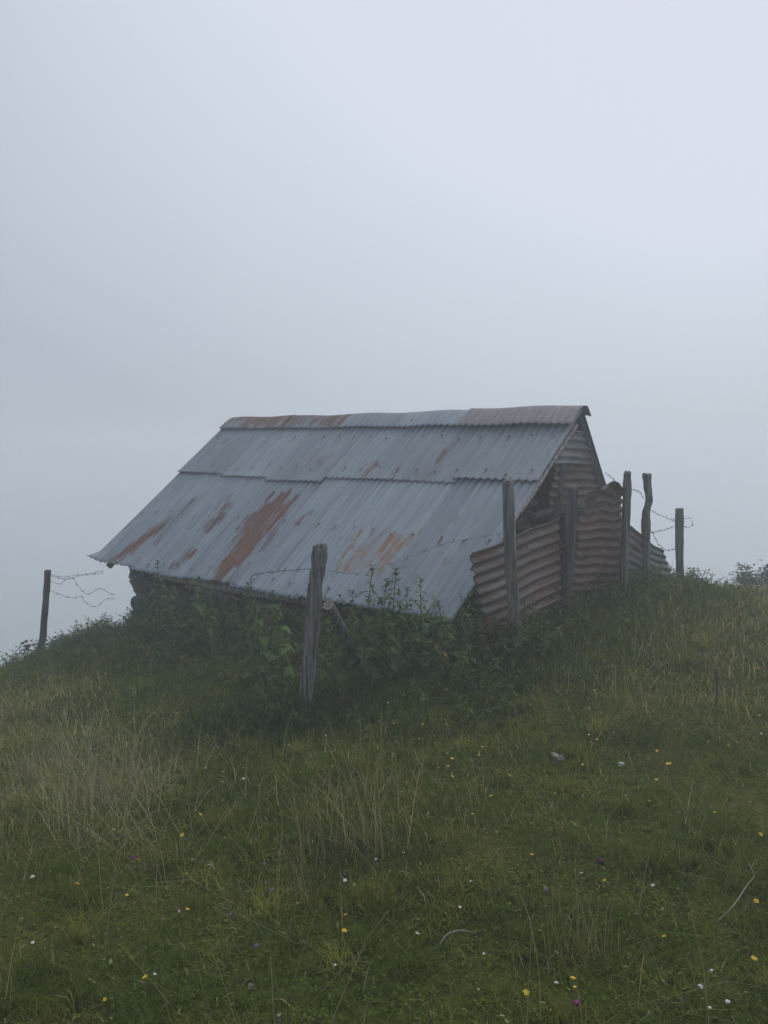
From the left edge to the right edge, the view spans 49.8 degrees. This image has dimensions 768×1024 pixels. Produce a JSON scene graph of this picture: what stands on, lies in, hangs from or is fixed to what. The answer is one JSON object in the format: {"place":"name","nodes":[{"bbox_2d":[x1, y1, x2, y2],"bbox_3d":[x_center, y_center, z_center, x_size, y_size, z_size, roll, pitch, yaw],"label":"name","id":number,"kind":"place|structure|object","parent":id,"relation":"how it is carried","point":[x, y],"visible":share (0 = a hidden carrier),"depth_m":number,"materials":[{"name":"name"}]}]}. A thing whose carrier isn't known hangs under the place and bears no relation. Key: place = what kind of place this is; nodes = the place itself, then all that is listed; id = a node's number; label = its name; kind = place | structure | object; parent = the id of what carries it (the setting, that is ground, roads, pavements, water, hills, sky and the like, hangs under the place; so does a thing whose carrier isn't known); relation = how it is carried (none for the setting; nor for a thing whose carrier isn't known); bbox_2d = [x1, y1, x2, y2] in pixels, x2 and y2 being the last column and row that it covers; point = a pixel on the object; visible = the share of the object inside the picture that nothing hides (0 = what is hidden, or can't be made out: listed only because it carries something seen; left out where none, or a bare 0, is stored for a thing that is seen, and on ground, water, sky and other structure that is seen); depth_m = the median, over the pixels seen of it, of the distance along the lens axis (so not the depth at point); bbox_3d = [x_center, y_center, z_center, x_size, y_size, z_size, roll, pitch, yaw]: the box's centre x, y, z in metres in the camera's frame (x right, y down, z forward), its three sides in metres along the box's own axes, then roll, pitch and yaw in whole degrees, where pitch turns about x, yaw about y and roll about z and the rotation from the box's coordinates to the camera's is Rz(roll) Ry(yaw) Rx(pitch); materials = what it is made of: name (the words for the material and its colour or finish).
{"place":"outdoors","nodes":[
{"label":"outdoors","id":0,"kind":"place"},
{"bbox_2d":[0,571,767,1023],"bbox_3d":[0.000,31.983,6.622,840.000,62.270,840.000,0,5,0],"label":"ground","id":1,"kind":"structure","parent":0,"point":[20,607],"depth_m":3.15,"materials":[{"name":"green plant"}]},
{"bbox_2d":[19,642,30,658],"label":"thistle","id":2,"kind":"object","parent":1,"relation":"on","point":[22,652],"visible":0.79,"depth_m":8.54,"materials":[{"name":"green plant"}]},
{"bbox_2d":[23,640,32,655],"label":"thistle","id":3,"kind":"object","parent":1,"relation":"on","point":[26,641],"visible":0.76,"depth_m":8.57,"materials":[{"name":"green plant"}]},
{"bbox_2d":[0,723,75,790],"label":"grass tuft","id":4,"kind":"object","parent":1,"relation":"on","point":[36,758],"visible":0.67,"depth_m":4.42,"materials":[{"name":"plant"}]},
{"bbox_2d":[38,570,50,657],"bbox_3d":[-3.605,1.201,8.725,0.233,1.198,0.087,0,5,0],"label":"fence post","id":5,"kind":"object","parent":1,"relation":"on","point":[45,608],"visible":0.63,"depth_m":8.69,"materials":[{"name":"grey wood"}]},
{"bbox_2d":[50,590,112,606],"bbox_3d":[-3.231,0.917,8.877,0.668,0.245,0.091,-3,5,-29],"label":"barbed wire","id":6,"kind":"object","parent":5,"relation":"attached to","point":[82,597],"visible":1,"depth_m":8.91,"materials":[{"name":"grey metal"}]},
{"bbox_2d":[52,578,113,594],"bbox_3d":[-3.249,0.799,8.899,0.648,0.227,0.135,-3,5,-29],"label":"barbed wire","id":7,"kind":"object","parent":5,"relation":"attached to","point":[81,590],"visible":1,"depth_m":8.91,"materials":[{"name":"grey metal"}]},
{"bbox_2d":[50,634,74,646],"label":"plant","id":8,"kind":"object","parent":1,"relation":"on","point":[56,638],"visible":0.13,"depth_m":8.95,"materials":[{"name":"plant"}]},
{"bbox_2d":[0,753,142,895],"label":"grass tuft","id":9,"kind":"object","parent":1,"relation":"on","point":[58,825],"visible":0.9,"depth_m":3.33,"materials":[{"name":"plant"}]},
{"bbox_2d":[68,630,81,646],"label":"nettle","id":10,"kind":"object","parent":1,"relation":"on","point":[75,638],"visible":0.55,"depth_m":8.35,"materials":[{"name":"green plant"}]},
{"bbox_2d":[79,627,92,640],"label":"nettle","id":11,"kind":"object","parent":1,"relation":"on","point":[86,635],"visible":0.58,"depth_m":8.34,"materials":[{"name":"green plant"}]},
{"bbox_2d":[86,622,99,642],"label":"nettle","id":12,"kind":"object","parent":1,"relation":"on","point":[96,623],"visible":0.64,"depth_m":8.29,"materials":[{"name":"green plant"}]},
{"bbox_2d":[11,736,179,832],"bbox_3d":[-1.294,1.167,3.796,0.729,0.453,0.758,0,5,0],"label":"grass tuft","id":13,"kind":"object","parent":1,"relation":"on","point":[81,780],"visible":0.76,"depth_m":3.79,"materials":[{"name":"plant"}]},
{"bbox_2d":[99,620,110,638],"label":"nettle","id":14,"kind":"object","parent":1,"relation":"on","point":[102,627],"visible":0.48,"depth_m":8.40,"materials":[{"name":"green plant"}]},
{"bbox_2d":[87,707,211,779],"bbox_3d":[-1.248,1.179,4.381,0.614,0.441,0.585,2,5,19],"label":"grass tuft","id":15,"kind":"object","parent":1,"relation":"on","point":[143,744],"visible":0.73,"depth_m":4.39,"materials":[{"name":"plant"}]},
{"bbox_2d":[149,560,169,636],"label":"nettle","id":16,"kind":"object","parent":1,"relation":"on","point":[164,596],"visible":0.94,"depth_m":7.65,"materials":[{"name":"green plant"}]},
{"bbox_2d":[158,576,179,641],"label":"nettle","id":17,"kind":"object","parent":1,"relation":"on","point":[171,606],"visible":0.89,"depth_m":7.62,"materials":[{"name":"green plant"}]},
{"bbox_2d":[178,576,207,643],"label":"nettle","id":18,"kind":"object","parent":1,"relation":"on","point":[198,607],"visible":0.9,"depth_m":7.27,"materials":[{"name":"green plant"}]},
{"bbox_2d":[195,587,216,654],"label":"nettle","id":19,"kind":"object","parent":1,"relation":"on","point":[210,632],"visible":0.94,"depth_m":7.06,"materials":[{"name":"green plant"}]},
{"bbox_2d":[239,590,271,679],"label":"nettle","id":20,"kind":"object","parent":1,"relation":"on","point":[262,667],"visible":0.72,"depth_m":5.96,"materials":[{"name":"green plant"}]},
{"bbox_2d":[243,582,278,688],"bbox_3d":[-0.871,0.893,5.897,0.256,0.807,0.231,1,5,9],"label":"nettle","id":21,"kind":"object","parent":1,"relation":"on","point":[264,640],"visible":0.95,"depth_m":5.86,"materials":[{"name":"green plant"}]},
{"bbox_2d":[264,589,296,683],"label":"nettle","id":22,"kind":"object","parent":1,"relation":"on","point":[289,669],"visible":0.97,"depth_m":5.76,"materials":[{"name":"green plant"}]},
{"bbox_2d":[279,835,337,914],"bbox_3d":[-0.298,1.261,2.972,0.259,0.258,0.224,-3,5,-30],"label":"grass tuft","id":23,"kind":"object","parent":1,"relation":"on","point":[301,893],"visible":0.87,"depth_m":2.95,"materials":[{"name":"plant"}]},
{"bbox_2d":[256,758,362,878],"bbox_3d":[-0.277,1.159,3.283,0.441,0.402,0.586,0,5,0],"label":"grass tuft","id":24,"kind":"object","parent":1,"relation":"on","point":[303,824],"visible":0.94,"depth_m":3.22,"materials":[{"name":"plant"}]},
{"bbox_2d":[298,543,327,710],"bbox_3d":[-0.437,0.799,5.084,0.196,1.228,0.101,0,5,0],"label":"fence post","id":25,"kind":"object","parent":1,"relation":"on","point":[319,558],"visible":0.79,"depth_m":5.04,"materials":[{"name":"grey wood"}]},
{"bbox_2d":[239,567,309,593],"bbox_3d":[-0.678,0.430,5.111,0.503,0.198,0.053,1,5,16],"label":"barbed wire","id":26,"kind":"object","parent":25,"relation":"attached to","point":[271,572],"visible":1,"depth_m":5.12,"materials":[{"name":"grey metal"}]},
{"bbox_2d":[325,532,503,574],"bbox_3d":[0.220,0.269,5.344,1.336,0.218,0.057,-2,5,-28],"label":"barbed wire","id":27,"kind":"object","parent":25,"relation":"attached to","point":[420,552],"visible":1,"depth_m":5.36,"materials":[{"name":"grey metal"}]},
{"bbox_2d":[318,597,344,685],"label":"nettle","id":28,"kind":"object","parent":1,"relation":"on","point":[334,648],"visible":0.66,"depth_m":5.54,"materials":[{"name":"green plant"}]},
{"bbox_2d":[323,600,361,664],"bbox_3d":[-0.266,0.801,5.432,0.074,0.513,0.487,2,5,23],"label":"log","id":29,"kind":"object","parent":1,"relation":"on","point":[337,622],"visible":0.92,"depth_m":5.35,"materials":[{"name":"grey wood"}]},
{"bbox_2d":[256,701,433,869],"bbox_3d":[-0.170,1.065,3.355,0.683,0.647,0.848,-2,5,-24],"label":"grass tuft","id":30,"kind":"object","parent":1,"relation":"on","point":[363,815],"visible":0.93,"depth_m":3.27,"materials":[{"name":"plant"}]},
{"bbox_2d":[87,405,605,638],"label":"shed","id":31,"kind":"structure","parent":1,"relation":"on","point":[234,504],"depth_m":7.86,"materials":[{"name":"metal"}]},
{"bbox_2d":[336,589,367,691],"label":"nettle","id":32,"kind":"object","parent":1,"relation":"on","point":[353,630],"visible":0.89,"depth_m":5.51,"materials":[{"name":"green plant"}]},
{"bbox_2d":[344,565,382,688],"bbox_3d":[-0.138,0.782,5.549,0.231,0.857,0.218,3,6,32],"label":"nettle","id":33,"kind":"object","parent":1,"relation":"on","point":[366,666],"visible":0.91,"depth_m":5.54,"materials":[{"name":"green plant"}]},
{"bbox_2d":[368,578,395,686],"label":"nettle","id":34,"kind":"object","parent":1,"relation":"on","point":[375,650],"visible":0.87,"depth_m":5.43,"materials":[{"name":"green plant"}]},
{"bbox_2d":[373,600,398,685],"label":"nettle","id":35,"kind":"object","parent":1,"relation":"on","point":[392,648],"visible":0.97,"depth_m":5.38,"materials":[{"name":"green plant"}]},
{"bbox_2d":[378,567,407,681],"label":"nettle","id":36,"kind":"object","parent":1,"relation":"on","point":[399,639],"visible":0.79,"depth_m":5.51,"materials":[{"name":"green plant"}]},
{"bbox_2d":[390,586,417,674],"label":"nettle","id":37,"kind":"object","parent":1,"relation":"on","point":[400,629],"visible":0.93,"depth_m":5.58,"materials":[{"name":"green plant"}]},
{"bbox_2d":[405,577,433,676],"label":"nettle","id":38,"kind":"object","parent":1,"relation":"on","point":[414,634],"visible":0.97,"depth_m":5.61,"materials":[{"name":"green plant"}]},
{"bbox_2d":[433,599,461,669],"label":"nettle","id":39,"kind":"object","parent":1,"relation":"on","point":[441,632],"visible":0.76,"depth_m":5.53,"materials":[{"name":"green plant"}]},
{"bbox_2d":[437,930,474,948],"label":"twig","id":40,"kind":"object","parent":1,"relation":"on","point":[442,940],"visible":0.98,"depth_m":2.66,"materials":[{"name":"grey wood"}]},
{"bbox_2d":[448,590,479,661],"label":"nettle","id":41,"kind":"object","parent":1,"relation":"on","point":[467,628],"visible":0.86,"depth_m":5.62,"materials":[{"name":"green plant"}]},
{"bbox_2d":[502,476,521,663],"bbox_3d":[0.874,0.502,5.659,0.154,1.501,0.078,0,5,0],"label":"fence post","id":42,"kind":"object","parent":1,"relation":"on","point":[510,552],"visible":0.81,"depth_m":5.62,"materials":[{"name":"grey wood"}]},
{"bbox_2d":[515,543,567,550],"bbox_3d":[1.162,0.242,6.100,0.045,0.140,1.097,3,5,31],"label":"barbed wire","id":43,"kind":"object","parent":42,"relation":"attached to","point":[538,549],"visible":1,"depth_m":6.07,"materials":[{"name":"grey metal"}]},
{"bbox_2d":[520,988,529,1009],"bbox_3d":[0.383,1.406,2.343,0.021,0.162,0.022,1,29,-18],"label":"buttercup","id":44,"kind":"object","parent":1,"relation":"on","point":[526,992],"visible":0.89,"depth_m":2.31,"materials":[{"name":"yellow plant"}]},
{"bbox_2d":[551,752,563,761],"bbox_3d":[0.878,1.242,4.179,0.060,0.044,0.055,0,5,0],"label":"stone","id":45,"kind":"object","parent":1,"relation":"on","point":[558,758],"visible":0.87,"depth_m":4.16,"materials":[{"name":"stone"}]},
{"bbox_2d":[560,484,577,617],"bbox_3d":[1.471,0.408,6.606,0.136,1.269,0.096,0,5,0],"label":"fence post","id":46,"kind":"object","parent":1,"relation":"on","point":[570,531],"visible":0.81,"depth_m":6.56,"materials":[{"name":"grey wood"}]},
{"bbox_2d":[469,518,561,638],"bbox_3d":[1.010,0.469,6.093,0.088,0.766,1.234,4,6,41],"label":"corrugated sheet","id":47,"kind":"object","parent":46,"relation":"attached to","point":[539,577],"visible":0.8,"depth_m":6.13,"materials":[{"name":"grey metal"}]},
{"bbox_2d":[557,543,563,594],"bbox_3d":[1.369,0.484,6.617,0.265,0.466,0.054,-4,6,-38],"label":"corrugated sheet","id":48,"kind":"object","parent":46,"relation":"attached to","point":[561,554],"visible":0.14,"depth_m":6.65,"materials":[{"name":"grey metal"}]},
{"bbox_2d":[520,850,618,984],"bbox_3d":[0.575,1.243,2.603,0.324,0.318,0.374,1,5,15],"label":"grass tuft","id":49,"kind":"object","parent":1,"relation":"on","point":[595,939],"visible":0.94,"depth_m":2.57,"materials":[{"name":"green plant"}]},
{"bbox_2d":[573,999,580,1015],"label":"thistle flower","id":50,"kind":"object","parent":1,"relation":"on","point":[576,1002],"visible":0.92,"depth_m":2.26,"materials":[{"name":"purple plant"}]},
{"bbox_2d":[595,858,603,878],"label":"thistle flower","id":51,"kind":"object","parent":1,"relation":"on","point":[600,861],"visible":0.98,"depth_m":2.95,"materials":[{"name":"purple plant"}]},
{"bbox_2d":[619,470,631,596],"bbox_3d":[2.108,0.292,7.249,0.092,1.311,0.088,0,5,0],"label":"fence post","id":52,"kind":"object","parent":1,"relation":"on","point":[625,522],"visible":0.82,"depth_m":7.21,"materials":[{"name":"grey wood"}]},
{"bbox_2d":[573,481,625,590],"bbox_3d":[1.844,0.233,6.995,0.123,0.989,0.925,4,6,42],"label":"corrugated sheet","id":53,"kind":"object","parent":52,"relation":"attached to","point":[598,541],"visible":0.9,"depth_m":7.03,"materials":[{"name":"grey metal"}]},
{"bbox_2d":[641,473,652,584],"bbox_3d":[2.454,0.272,7.749,0.103,1.279,0.096,0,5,0],"label":"fence post","id":54,"kind":"object","parent":1,"relation":"on","point":[645,518],"visible":0.78,"depth_m":7.70,"materials":[{"name":"grey wood"}]},
{"bbox_2d":[628,525,650,584],"bbox_3d":[2.311,0.434,7.673,0.490,0.759,0.056,-4,6,-38],"label":"corrugated sheet","id":55,"kind":"object","parent":54,"relation":"attached to","point":[636,556],"visible":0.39,"depth_m":7.67,"materials":[{"name":"grey metal"}]},
{"bbox_2d":[650,542,672,580],"bbox_3d":[2.646,0.510,8.071,0.602,0.568,0.096,-3,6,-37],"label":"corrugated sheet","id":56,"kind":"object","parent":1,"relation":"on","point":[657,555],"visible":0.38,"depth_m":8.12,"materials":[{"name":"grey metal"}]},
{"bbox_2d":[675,508,683,577],"bbox_3d":[3.024,0.458,8.464,0.116,1.008,0.095,0,5,0],"label":"fence post","id":57,"kind":"object","parent":1,"relation":"on","point":[679,533],"visible":0.6,"depth_m":8.42,"materials":[{"name":"grey wood"}]},
{"bbox_2d":[712,666,718,708],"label":"dock plant","id":58,"kind":"object","parent":1,"relation":"on","point":[716,683],"visible":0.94,"depth_m":4.87,"materials":[{"name":"plant"}]},
{"bbox_2d":[716,863,753,922],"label":"twig","id":59,"kind":"object","parent":1,"relation":"on","point":[738,897],"visible":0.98,"depth_m":2.76,"materials":[{"name":"grey wood"}]},
{"bbox_2d":[728,559,767,587],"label":"bush","id":60,"kind":"object","parent":1,"relation":"on","point":[750,574],"visible":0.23,"depth_m":12.19,"materials":[{"name":"green plant"}]},
{"bbox_2d":[749,955,756,977],"bbox_3d":[1.074,1.373,2.441,0.019,0.149,0.020,1,18,-18],"label":"buttercup","id":61,"kind":"object","parent":1,"relation":"on","point":[752,957],"visible":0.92,"depth_m":2.42,"materials":[{"name":"yellow plant"}]},
{"bbox_2d":[0,561,767,760],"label":"nettle bank","id":62,"kind":"structure","parent":0,"point":[501,641],"depth_m":6.30,"materials":[{"name":"green plant"}]},
{"bbox_2d":[0,572,767,764],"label":"tall grass","id":63,"kind":"structure","parent":0,"point":[317,705],"depth_m":5.37,"materials":[{"name":"green plant"}]},
{"bbox_2d":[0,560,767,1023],"bbox_3d":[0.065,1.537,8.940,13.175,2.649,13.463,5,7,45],"label":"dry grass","id":64,"kind":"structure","parent":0,"point":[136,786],"depth_m":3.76,"materials":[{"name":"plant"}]},
{"bbox_2d":[0,0,767,578],"label":"sky","id":65,"kind":"structure","parent":0,"point":[213,212],"materials":[{"name":"grey"}]}
]}

